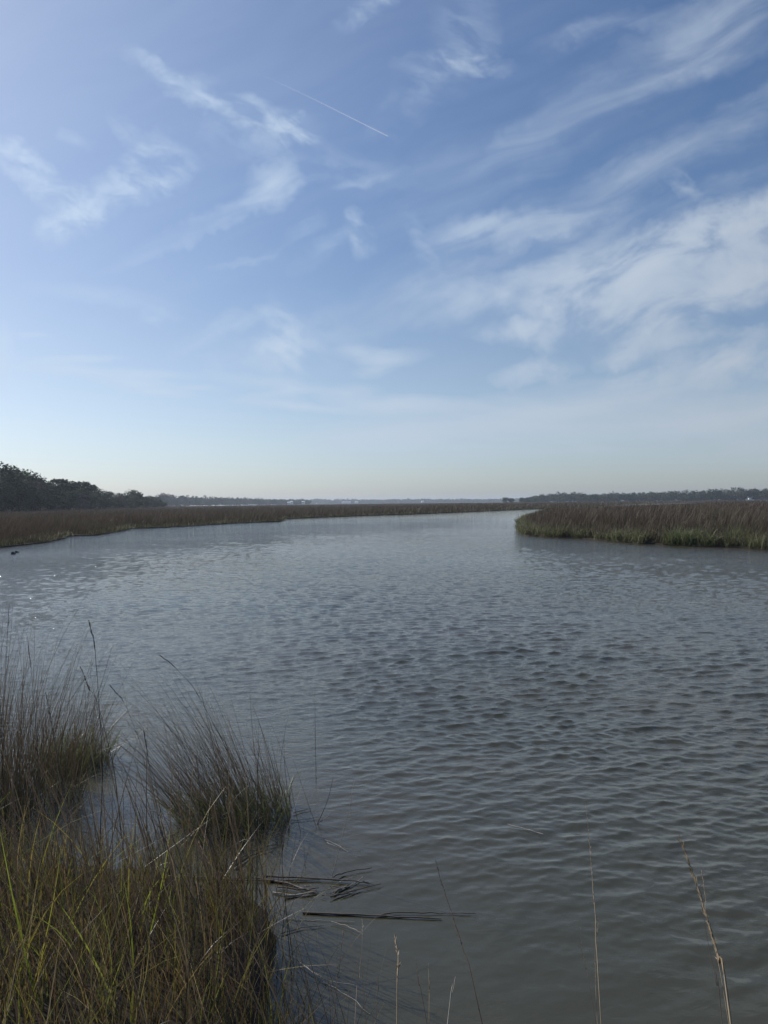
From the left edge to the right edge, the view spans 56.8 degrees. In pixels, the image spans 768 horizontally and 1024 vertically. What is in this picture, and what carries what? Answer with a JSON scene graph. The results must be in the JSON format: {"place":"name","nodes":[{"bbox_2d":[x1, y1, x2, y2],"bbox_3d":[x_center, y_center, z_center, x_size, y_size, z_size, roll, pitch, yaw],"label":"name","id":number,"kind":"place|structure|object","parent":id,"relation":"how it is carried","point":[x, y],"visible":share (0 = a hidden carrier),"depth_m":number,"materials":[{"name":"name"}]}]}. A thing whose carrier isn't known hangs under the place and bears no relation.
{"place":"outdoors","nodes":[
{"label":"outdoors","id":0,"kind":"place"},
{"bbox_2d":[0,675,384,1023],"bbox_3d":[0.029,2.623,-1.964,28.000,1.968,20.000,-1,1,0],"label":"river bank","id":1,"kind":"structure","parent":0,"point":[174,1021],"depth_m":3.82,"materials":[{"name":"green plant"}]},
{"bbox_2d":[0,603,9,848],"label":"grass stalk","id":2,"kind":"object","parent":1,"relation":"on","point":[3,710],"depth_m":5.51,"materials":[{"name":"plant"}]},
{"bbox_2d":[28,646,43,852],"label":"grass stalk","id":3,"kind":"object","parent":1,"relation":"on","point":[36,735],"depth_m":5.68,"materials":[{"name":"brown plant"}]},
{"bbox_2d":[45,692,80,941],"bbox_3d":[-1.832,1.759,4.063,0.483,1.389,0.020,0,1,45],"label":"grass stalk","id":4,"kind":"object","parent":1,"relation":"on","point":[64,799],"depth_m":4.07,"materials":[{"name":"brown plant"}]},
{"bbox_2d":[0,558,145,824],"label":"grass tussock","id":5,"kind":"object","parent":1,"relation":"on","point":[66,772],"depth_m":6.52,"materials":[{"name":"green plant"}]},
{"bbox_2d":[73,620,102,874],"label":"grass stalk","id":6,"kind":"object","parent":1,"relation":"on","point":[101,739],"depth_m":4.72,"materials":[{"name":"brown plant"}]},
{"bbox_2d":[80,667,125,875],"bbox_3d":[-1.896,1.818,4.836,0.325,1.563,0.040,-1,1,0],"label":"grass stalk","id":7,"kind":"object","parent":1,"relation":"on","point":[111,758],"depth_m":4.82,"materials":[{"name":"brown plant"}]},
{"bbox_2d":[142,729,185,943],"bbox_3d":[-1.316,1.901,4.230,0.518,1.110,0.183,0,1,30],"label":"grass stalk","id":8,"kind":"object","parent":1,"relation":"on","point":[156,805],"depth_m":4.30,"materials":[{"name":"plant"}]},
{"bbox_2d":[56,642,335,850],"bbox_3d":[-1.652,1.866,6.003,2.379,1.660,2.286,0,1,38],"label":"grass tussock","id":9,"kind":"object","parent":1,"relation":"on","point":[241,799],"depth_m":5.98,"materials":[{"name":"green plant"}]},
{"bbox_2d":[159,655,252,804],"bbox_3d":[-1.535,1.985,6.221,0.853,1.486,0.083,-1,1,-4],"label":"grass stalk","id":10,"kind":"object","parent":9,"relation":"attached to","point":[205,708],"depth_m":6.22,"materials":[{"name":"brown plant"}]},
{"bbox_2d":[178,756,227,921],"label":"grass stalk","id":11,"kind":"object","parent":1,"relation":"on","point":[203,812],"depth_m":4.35,"materials":[{"name":"brown plant"}]},
{"bbox_2d":[156,824,267,1023],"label":"grass stalk","id":12,"kind":"object","parent":1,"relation":"on","point":[214,933],"depth_m":3.30,"materials":[{"name":"plant"}]},
{"bbox_2d":[226,746,243,883],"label":"grass stalk","id":13,"kind":"object","parent":1,"relation":"on","point":[229,807],"depth_m":4.93,"materials":[{"name":"plant"}]},
{"bbox_2d":[198,841,286,1023],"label":"grass stalk","id":14,"kind":"object","parent":1,"relation":"on","point":[245,938],"depth_m":3.00,"materials":[{"name":"plant"}]},
{"bbox_2d":[186,734,356,813],"bbox_3d":[-1.010,2.288,6.369,1.464,0.792,1.035,-1,1,-11],"label":"grass tussock","id":15,"kind":"object","parent":1,"relation":"on","point":[288,793],"depth_m":6.31,"materials":[{"name":"green plant"}]},
{"bbox_2d":[257,820,287,944],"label":"grass stalk","id":16,"kind":"object","parent":1,"relation":"on","point":[279,869],"depth_m":4.36,"materials":[{"name":"plant"}]},
{"bbox_2d":[334,932,343,1020],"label":"grass stalk","id":17,"kind":"object","parent":1,"relation":"on","point":[336,982],"depth_m":2.52,"materials":[{"name":"brown plant"}]},
{"bbox_2d":[355,922,363,1013],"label":"grass stalk","id":18,"kind":"object","parent":1,"relation":"on","point":[358,977],"depth_m":2.62,"materials":[{"name":"plant"}]},
{"bbox_2d":[376,964,378,1017],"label":"grass stalk","id":19,"kind":"object","parent":1,"relation":"on","point":[377,992],"depth_m":2.40,"materials":[{"name":"brown plant"}]},
{"bbox_2d":[394,935,400,1023],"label":"grass stalk","id":20,"kind":"object","parent":1,"relation":"on","point":[398,964],"depth_m":2.37,"materials":[{"name":"plant"}]},
{"bbox_2d":[415,956,426,1022],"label":"grass stalk","id":21,"kind":"object","parent":1,"relation":"on","point":[421,992],"depth_m":2.40,"materials":[{"name":"brown plant"}]},
{"bbox_2d":[447,980,454,1023],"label":"grass stalk","id":22,"kind":"object","parent":1,"relation":"on","point":[450,999],"depth_m":2.32,"materials":[{"name":"grey plant"}]},
{"bbox_2d":[435,860,482,1023],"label":"grass stalk","id":23,"kind":"object","parent":1,"relation":"on","point":[461,945],"depth_m":2.52,"materials":[{"name":"brown plant"}]},
{"bbox_2d":[580,932,595,1021],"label":"grass stalk","id":24,"kind":"object","parent":1,"relation":"on","point":[587,974],"depth_m":2.44,"materials":[{"name":"brown plant"}]},
{"bbox_2d":[585,802,600,1020],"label":"grass stalk","id":25,"kind":"object","parent":1,"relation":"on","point":[595,925],"depth_m":2.53,"materials":[{"name":"plant"}]},
{"bbox_2d":[594,919,598,1023],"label":"grass stalk","id":26,"kind":"object","parent":1,"relation":"on","point":[595,973],"depth_m":2.44,"materials":[{"name":"plant"}]},
{"bbox_2d":[677,835,731,1023],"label":"grass stalk","id":27,"kind":"object","parent":1,"relation":"on","point":[720,959],"depth_m":2.27,"materials":[{"name":"plant"}]},
{"bbox_2d":[698,868,721,1022],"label":"grass stalk","id":28,"kind":"object","parent":1,"relation":"on","point":[717,983],"depth_m":2.20,"materials":[{"name":"brown plant"}]},
{"bbox_2d":[702,876,728,1023],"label":"grass stalk","id":29,"kind":"object","parent":1,"relation":"on","point":[716,953],"depth_m":2.21,"materials":[{"name":"plant"}]},
{"bbox_2d":[42,501,514,507],"bbox_3d":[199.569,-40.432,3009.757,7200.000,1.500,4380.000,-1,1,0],"label":"shore","id":30,"kind":"structure","parent":0,"point":[335,503],"depth_m":2827.50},
{"bbox_2d":[283,498,519,503],"bbox_3d":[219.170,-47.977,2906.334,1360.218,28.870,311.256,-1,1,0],"label":"wood","id":31,"kind":"object","parent":30,"relation":"on","point":[320,501],"visible":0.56,"depth_m":2889.61,"materials":[{"name":"plant"}]},
{"bbox_2d":[0,500,727,547],"bbox_3d":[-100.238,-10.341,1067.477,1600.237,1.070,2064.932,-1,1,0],"label":"marsh ground","id":32,"kind":"structure","parent":0,"point":[259,521],"depth_m":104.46,"materials":[{"name":"brown plant"}]},
{"bbox_2d":[0,461,32,509],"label":"broadleaf tree","id":33,"kind":"object","parent":32,"relation":"on","point":[10,473],"visible":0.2,"depth_m":254.83,"materials":[{"name":"green plant"}]},
{"bbox_2d":[0,464,33,510],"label":"broadleaf tree","id":34,"kind":"object","parent":32,"relation":"on","point":[12,468],"visible":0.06,"depth_m":271.53,"materials":[{"name":"green plant"}]},
{"bbox_2d":[18,471,47,511],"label":"broadleaf tree","id":35,"kind":"object","parent":32,"relation":"on","point":[38,481],"visible":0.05,"depth_m":280.94,"materials":[{"name":"green plant"}]},
{"bbox_2d":[22,480,52,509],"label":"broadleaf tree","id":36,"kind":"object","parent":32,"relation":"on","point":[40,487],"visible":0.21,"depth_m":268.04,"materials":[{"name":"green plant"}]},
{"bbox_2d":[25,469,50,507],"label":"broadleaf tree","id":37,"kind":"object","parent":32,"relation":"on","point":[37,479],"visible":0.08,"depth_m":285.53,"materials":[{"name":"green plant"}]},
{"bbox_2d":[34,477,52,508],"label":"broadleaf tree","id":38,"kind":"object","parent":32,"relation":"on","point":[49,483],"visible":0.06,"depth_m":289.50,"materials":[{"name":"green plant"}]},
{"bbox_2d":[37,481,53,510],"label":"broadleaf tree","id":39,"kind":"object","parent":32,"relation":"on","point":[48,493],"visible":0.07,"depth_m":289.14,"materials":[{"name":"green plant"}]},
{"bbox_2d":[41,486,64,509],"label":"broadleaf tree","id":40,"kind":"object","parent":32,"relation":"on","point":[59,492],"visible":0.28,"depth_m":289.25,"materials":[{"name":"green plant"}]},
{"bbox_2d":[48,479,63,509],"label":"broadleaf tree","id":41,"kind":"object","parent":32,"relation":"on","point":[54,485],"visible":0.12,"depth_m":307.97,"materials":[{"name":"green plant"}]},
{"bbox_2d":[50,478,78,509],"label":"broadleaf tree","id":42,"kind":"object","parent":32,"relation":"on","point":[63,483],"visible":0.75,"depth_m":314.18,"materials":[{"name":"green plant"}]},
{"bbox_2d":[75,487,90,509],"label":"broadleaf tree","id":43,"kind":"object","parent":32,"relation":"on","point":[85,492],"visible":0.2,"depth_m":327.69,"materials":[{"name":"green plant"}]},
{"bbox_2d":[76,481,97,508],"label":"broadleaf tree","id":44,"kind":"object","parent":32,"relation":"on","point":[88,486],"visible":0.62,"depth_m":340.87,"materials":[{"name":"green plant"}]},
{"bbox_2d":[86,493,102,508],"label":"broadleaf tree","id":45,"kind":"object","parent":32,"relation":"on","point":[93,499],"visible":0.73,"depth_m":329.53,"materials":[{"name":"green plant"}]},
{"bbox_2d":[90,491,105,508],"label":"broadleaf tree","id":46,"kind":"object","parent":32,"relation":"on","point":[99,494],"visible":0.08,"depth_m":349.29,"materials":[{"name":"green plant"}]},
{"bbox_2d":[93,488,109,508],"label":"broadleaf tree","id":47,"kind":"object","parent":32,"relation":"on","point":[101,491],"visible":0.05,"depth_m":374.89,"materials":[{"name":"green plant"}]},
{"bbox_2d":[98,498,113,508],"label":"broadleaf tree","id":48,"kind":"object","parent":32,"relation":"on","point":[108,502],"visible":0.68,"depth_m":354.82,"materials":[{"name":"green plant"}]},
{"bbox_2d":[103,493,115,508],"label":"broadleaf tree","id":49,"kind":"object","parent":32,"relation":"on","point":[107,496],"visible":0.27,"depth_m":370.82,"materials":[{"name":"green plant"}]},
{"bbox_2d":[106,491,115,500],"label":"broadleaf tree","id":50,"kind":"object","parent":32,"relation":"on","point":[111,494],"visible":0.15,"depth_m":391.67,"materials":[{"name":"green plant"}]},
{"bbox_2d":[109,500,123,508],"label":"broadleaf tree","id":51,"kind":"object","parent":32,"relation":"on","point":[117,504],"visible":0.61,"depth_m":381.26,"materials":[{"name":"green plant"}]},
{"bbox_2d":[112,495,127,508],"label":"broadleaf tree","id":52,"kind":"object","parent":32,"relation":"on","point":[121,498],"visible":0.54,"depth_m":396.53,"materials":[{"name":"green plant"}]},
{"bbox_2d":[113,493,128,497],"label":"broadleaf tree","id":53,"kind":"object","parent":32,"relation":"on","point":[119,494],"visible":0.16,"depth_m":413.79,"materials":[{"name":"green plant"}]},
{"bbox_2d":[121,498,135,507],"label":"broadleaf tree","id":54,"kind":"object","parent":32,"relation":"on","point":[128,500],"visible":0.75,"depth_m":402.45,"materials":[{"name":"green plant"}]},
{"bbox_2d":[123,489,144,502],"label":"broadleaf tree","id":55,"kind":"object","parent":32,"relation":"on","point":[138,493],"visible":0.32,"depth_m":434.81,"materials":[{"name":"green plant"}]},
{"bbox_2d":[130,497,143,507],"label":"broadleaf tree","id":56,"kind":"object","parent":32,"relation":"on","point":[136,501],"visible":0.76,"depth_m":416.52,"materials":[{"name":"green plant"}]},
{"bbox_2d":[145,496,154,503],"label":"broadleaf tree","id":57,"kind":"object","parent":32,"relation":"on","point":[147,497],"visible":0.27,"depth_m":482.99,"materials":[{"name":"green plant"}]},
{"bbox_2d":[151,497,160,507],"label":"broadleaf tree","id":58,"kind":"object","parent":32,"relation":"on","point":[156,500],"visible":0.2,"depth_m":495.75,"materials":[{"name":"green plant"}]},
{"bbox_2d":[153,501,159,507],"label":"broadleaf tree","id":59,"kind":"object","parent":32,"relation":"on","point":[155,504],"visible":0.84,"depth_m":483.66,"materials":[{"name":"green plant"}]},
{"bbox_2d":[149,493,311,505],"bbox_3d":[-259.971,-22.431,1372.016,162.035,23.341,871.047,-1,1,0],"label":"distant wood","id":60,"kind":"object","parent":32,"relation":"on","point":[173,500],"visible":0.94,"depth_m":1287.53,"materials":[{"name":"green plant"}]},
{"bbox_2d":[522,487,767,501],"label":"distant wood","id":61,"kind":"object","parent":32,"relation":"on","point":[743,494],"visible":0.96,"depth_m":891.67,"materials":[{"name":"green plant"}]},
{"bbox_2d":[0,499,767,1023],"bbox_3d":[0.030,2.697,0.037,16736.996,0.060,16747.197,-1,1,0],"label":"river water","id":62,"kind":"structure","parent":0,"point":[454,695],"depth_m":8.29,"materials":[{"name":"grey liquid"}]},
{"bbox_2d":[5,670,144,775],"bbox_3d":[-3.169,2.178,7.394,1.737,1.033,1.676,-1,1,-42],"label":"grass tussock","id":63,"kind":"object","parent":62,"relation":"on","point":[92,747],"depth_m":7.39,"materials":[{"name":"green plant"}]},
{"bbox_2d":[109,673,169,854],"bbox_3d":[-1.868,1.935,5.412,0.449,1.482,0.093,-1,1,8],"label":"grass stalk","id":64,"kind":"object","parent":62,"relation":"on","point":[138,738],"depth_m":5.43,"materials":[{"name":"plant"}]},
{"bbox_2d":[230,843,278,862],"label":"floating reed","id":65,"kind":"object","parent":62,"relation":"on","point":[256,849],"visible":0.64,"depth_m":5.51,"materials":[{"name":"brown plant"}]},
{"bbox_2d":[204,878,319,880],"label":"floating reed","id":66,"kind":"object","parent":62,"relation":"on","point":[273,880],"visible":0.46,"depth_m":5.06,"materials":[{"name":"plant"}]},
{"bbox_2d":[271,724,300,832],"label":"reed","id":67,"kind":"object","parent":62,"relation":"in","point":[290,783],"visible":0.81,"depth_m":5.80,"materials":[{"name":"brown plant"}]},
{"bbox_2d":[258,877,316,891],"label":"floating reed","id":68,"kind":"object","parent":62,"relation":"on","point":[289,883],"visible":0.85,"depth_m":5.02,"materials":[{"name":"plant"}]},
{"bbox_2d":[279,817,302,977],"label":"grass stalk","id":69,"kind":"object","parent":62,"relation":"on","point":[284,890],"depth_m":4.20,"materials":[{"name":"brown plant"}]},
{"bbox_2d":[278,886,318,889],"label":"floating reed","id":70,"kind":"object","parent":62,"relation":"on","point":[295,888],"visible":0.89,"depth_m":4.94,"materials":[{"name":"plant"}]},
{"bbox_2d":[285,891,313,897],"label":"floating reed","id":71,"kind":"object","parent":62,"relation":"on","point":[292,895],"visible":1,"depth_m":4.87,"materials":[{"name":"beige plant"}]},
{"bbox_2d":[281,925,323,933],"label":"floating reed","id":72,"kind":"object","parent":62,"relation":"on","point":[301,927],"visible":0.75,"depth_m":4.50,"materials":[{"name":"brown plant"}]},
{"bbox_2d":[264,875,367,882],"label":"floating reed","id":73,"kind":"object","parent":62,"relation":"on","point":[312,878],"visible":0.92,"depth_m":5.08,"materials":[{"name":"brown plant"}]},
{"bbox_2d":[290,918,352,921],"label":"floating reed","id":74,"kind":"object","parent":62,"relation":"on","point":[322,920],"visible":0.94,"depth_m":4.58,"materials":[{"name":"brown plant"}]},
{"bbox_2d":[298,960,356,985],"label":"floating reed","id":75,"kind":"object","parent":62,"relation":"on","point":[322,977],"visible":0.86,"depth_m":4.01,"materials":[{"name":"plant"}]},
{"bbox_2d":[333,884,349,893],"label":"floating reed","id":76,"kind":"object","parent":62,"relation":"on","point":[339,889],"visible":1,"depth_m":4.93,"materials":[{"name":"plant"}]},
{"bbox_2d":[330,888,359,897],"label":"floating reed","id":77,"kind":"object","parent":62,"relation":"on","point":[337,894],"visible":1,"depth_m":4.87,"materials":[{"name":"plant"}]},
{"bbox_2d":[324,982,369,1013],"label":"floating reed","id":78,"kind":"object","parent":62,"relation":"on","point":[346,995],"visible":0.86,"depth_m":3.88,"materials":[{"name":"grey plant"}]},
{"bbox_2d":[333,867,371,877],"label":"floating reed","id":79,"kind":"object","parent":62,"relation":"on","point":[349,871],"visible":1,"depth_m":5.16,"materials":[{"name":"plant"}]},
{"bbox_2d":[340,883,380,894],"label":"floating reed","id":80,"kind":"object","parent":62,"relation":"on","point":[357,889],"visible":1,"depth_m":4.92,"materials":[{"name":"brown plant"}]},
{"bbox_2d":[302,911,440,918],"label":"floating reed","id":81,"kind":"object","parent":62,"relation":"on","point":[331,913],"visible":1,"depth_m":4.63,"materials":[{"name":"brown plant"}]},
{"bbox_2d":[378,912,475,914],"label":"floating reed","id":82,"kind":"object","parent":62,"relation":"on","point":[424,912],"visible":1,"depth_m":4.64,"materials":[{"name":"plant"}]},
{"bbox_2d":[508,824,541,833],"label":"floating reed","id":83,"kind":"object","parent":62,"relation":"on","point":[524,828],"visible":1,"depth_m":5.81,"materials":[{"name":"grey plant"}]},
{"bbox_2d":[0,0,767,500],"label":"sky","id":84,"kind":"structure","parent":0,"point":[265,249],"materials":[{"name":"blue"}]},
{"bbox_2d":[506,499,759,502],"bbox_3d":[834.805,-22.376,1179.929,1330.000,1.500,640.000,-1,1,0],"label":"shore","id":85,"kind":"structure","parent":0,"point":[637,501],"depth_m":1006.54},
{"bbox_2d":[510,500,767,549],"bbox_3d":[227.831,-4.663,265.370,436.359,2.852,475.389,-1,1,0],"label":"marsh grass","id":86,"kind":"structure","parent":0,"point":[742,523],"depth_m":49.12,"materials":[{"name":"brown plant"}]}
]}

